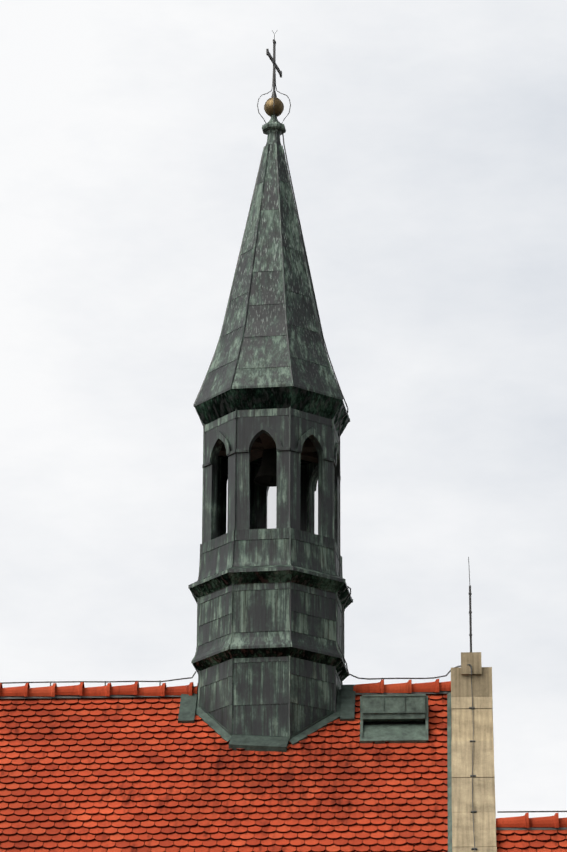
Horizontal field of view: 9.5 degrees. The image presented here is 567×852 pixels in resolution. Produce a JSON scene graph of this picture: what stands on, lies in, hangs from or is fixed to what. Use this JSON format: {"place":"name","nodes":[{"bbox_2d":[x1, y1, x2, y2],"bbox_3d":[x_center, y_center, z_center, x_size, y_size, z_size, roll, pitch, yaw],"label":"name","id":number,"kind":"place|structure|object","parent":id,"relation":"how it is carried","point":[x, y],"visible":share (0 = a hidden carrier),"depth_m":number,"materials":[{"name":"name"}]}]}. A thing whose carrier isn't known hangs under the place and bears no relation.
{"place":"outdoors","nodes":[
{"label":"outdoors","id":0,"kind":"place"},
{"bbox_2d":[254,449,276,486],"bbox_3d":[-0.151,0.547,44.675,0.470,0.495,0.470,-1,-21,3],"label":"bell","id":1,"kind":"object","parent":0,"point":[266,475],"visible":0.75,"depth_m":44.59,"materials":[{"name":"brown metal"}]},
{"bbox_2d":[0,0,566,817],"label":"sky","id":2,"kind":"structure","parent":0,"point":[425,141],"materials":[{"name":"white"}]},
{"bbox_2d":[363,722,424,724],"bbox_3d":[1.395,3.633,42.883,0.780,0.385,0.378,-1,-21,3],"label":"roof vent opening","id":3,"kind":"object","parent":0,"point":[383,723],"depth_m":42.70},
{"bbox_2d":[468,557,471,651],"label":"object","id":4,"kind":"object","parent":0,"point":[470,616],"visible":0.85,"depth_m":43.60,"materials":[{"name":"grey metal"}]},
{"label":"ground","id":5,"kind":"structure","parent":0,"visible":0},
{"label":"church walls","id":6,"kind":"object","parent":5,"relation":"on","visible":0},
{"bbox_2d":[0,705,558,849],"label":"roof underlay","id":7,"kind":"object","parent":6,"relation":"on","point":[314,794],"depth_m":41.52,"materials":[{"name":"black"}]},
{"bbox_2d":[188,115,352,741],"bbox_3d":[-0.151,0.660,44.633,2.089,10.438,2.089,-1,-21,3],"label":"copper turret","id":8,"kind":"object","parent":7,"relation":"on","point":[267,659],"visible":0.9,"depth_m":43.93,"materials":[{"name":"green metal"}]},
{"bbox_2d":[219,433,317,463],"bbox_3d":[-0.152,0.805,44.578,1.629,1.516,1.629,-1,-21,3],"label":"bell frame timber","id":9,"kind":"object","parent":8,"relation":"attached to","point":[262,444],"visible":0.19,"depth_m":44.71,"materials":[{"name":"black wood"}]},
{"bbox_2d":[264,97,283,116],"bbox_3d":[-0.130,-4.341,46.523,0.263,0.274,0.263,7,-22,-18],"label":"finial ball","id":10,"kind":"object","parent":8,"relation":"on","point":[277,109],"visible":0.79,"depth_m":46.43,"materials":[{"name":"gold metal"}]},
{"bbox_2d":[266,39,281,97],"bbox_3d":[-0.127,-4.873,46.724,0.086,0.892,0.729,-7,-22,19],"label":"finial cross","id":11,"kind":"object","parent":10,"relation":"on","point":[272,59],"visible":0.92,"depth_m":46.70,"materials":[{"name":"metal"}]},
{"bbox_2d":[0,691,566,851],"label":"roof tiles","id":12,"kind":"object","parent":7,"relation":"on","point":[74,731],"visible":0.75,"depth_m":41.49,"materials":[{"name":"tile"}]},
{"bbox_2d":[178,685,355,753],"bbox_3d":[-0.210,3.767,43.086,2.220,1.189,1.467,-1,-21,3],"label":"turret flashing","id":13,"kind":"object","parent":12,"relation":"on","point":[189,708],"visible":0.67,"depth_m":42.84,"materials":[{"name":"green metal"}]},
{"bbox_2d":[0,691,566,829],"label":"ridge mortar bed","id":14,"kind":"object","parent":7,"relation":"on","point":[361,694],"visible":0.1,"depth_m":43.54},
{"bbox_2d":[0,679,566,827],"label":"ridge tiles","id":15,"kind":"object","parent":14,"relation":"on","point":[525,820],"visible":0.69,"depth_m":43.55,"materials":[{"name":"tile"}]},
{"bbox_2d":[0,31,566,850],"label":"lightning conductor","id":16,"kind":"object","parent":15,"relation":"attached to","point":[472,707],"visible":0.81,"depth_m":43.81,"materials":[{"name":"metal"}]},
{"bbox_2d":[360,694,428,744],"bbox_3d":[1.392,3.765,42.788,0.850,0.710,0.800,-1,-21,3],"label":"roof vent hood","id":17,"kind":"object","parent":7,"relation":"on","point":[397,708],"visible":0.96,"depth_m":42.61,"materials":[{"name":"green metal"}]},
{"bbox_2d":[451,652,496,851],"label":"gable coping","id":18,"kind":"object","parent":6,"relation":"on","point":[465,719],"visible":0.94,"depth_m":41.70,"materials":[{"name":"beige stone"}]},
{"bbox_2d":[447,693,451,851],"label":"coping flashing","id":19,"kind":"object","parent":18,"relation":"attached to","point":[449,774],"visible":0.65,"depth_m":41.50,"materials":[{"name":"metal"}]}
]}

